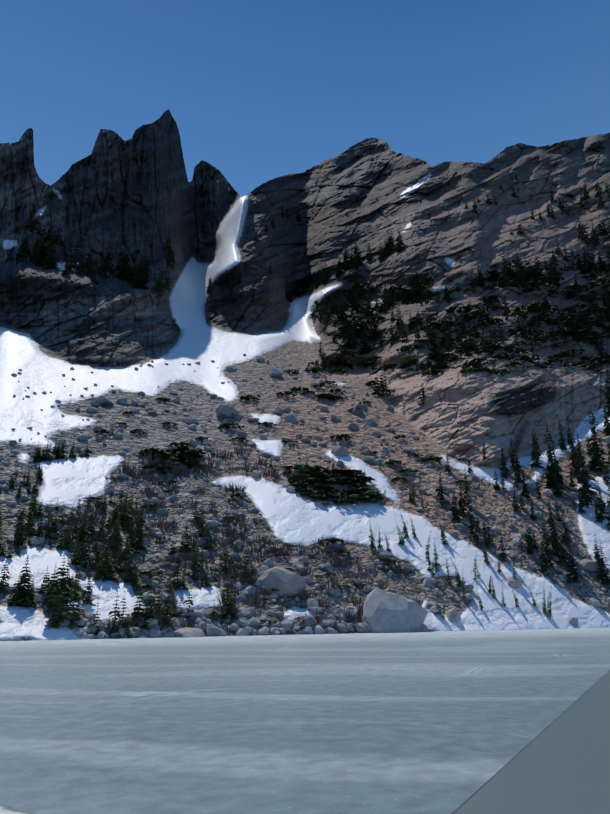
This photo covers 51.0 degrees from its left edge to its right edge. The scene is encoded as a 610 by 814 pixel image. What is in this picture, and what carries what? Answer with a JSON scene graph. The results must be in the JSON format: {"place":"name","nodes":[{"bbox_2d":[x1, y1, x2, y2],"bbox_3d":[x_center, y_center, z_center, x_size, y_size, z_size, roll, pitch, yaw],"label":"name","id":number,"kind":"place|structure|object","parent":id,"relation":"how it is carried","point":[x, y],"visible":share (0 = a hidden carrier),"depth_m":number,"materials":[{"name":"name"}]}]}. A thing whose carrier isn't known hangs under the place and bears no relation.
{"place":"outdoors","nodes":[
{"label":"outdoors","id":0,"kind":"place"},
{"bbox_2d":[0,109,609,640],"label":"mountain terrain","id":1,"kind":"structure","parent":0,"point":[136,195],"depth_m":228.19,"materials":[{"name":"grey stone"}]},
{"bbox_2d":[0,174,609,637],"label":"conifer trees","id":2,"kind":"object","parent":1,"relation":"on","point":[136,276],"visible":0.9,"depth_m":149.74,"materials":[{"name":"green plant"}]},
{"bbox_2d":[0,354,609,640],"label":"rocks","id":3,"kind":"object","parent":1,"relation":"on","point":[385,611],"visible":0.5,"depth_m":102.34,"materials":[{"name":"stone"}]},
{"bbox_2d":[44,261,609,631],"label":"shrubs","id":4,"kind":"object","parent":1,"relation":"on","point":[168,462],"visible":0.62,"depth_m":141.08,"materials":[{"name":"green plant"}]},
{"bbox_2d":[0,628,609,813],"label":"lake ice","id":5,"kind":"structure","parent":0,"point":[443,722],"depth_m":12.84,"materials":[{"name":"grey ice"}]},
{"bbox_2d":[0,0,609,196],"label":"sky","id":6,"kind":"structure","parent":0,"point":[259,92],"materials":[{"name":"blue"}]},
{"bbox_2d":[452,670,609,813],"bbox_3d":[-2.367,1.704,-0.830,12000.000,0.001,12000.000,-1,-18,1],"label":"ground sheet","id":7,"kind":"object","parent":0,"point":[560,764],"depth_m":8.04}
]}

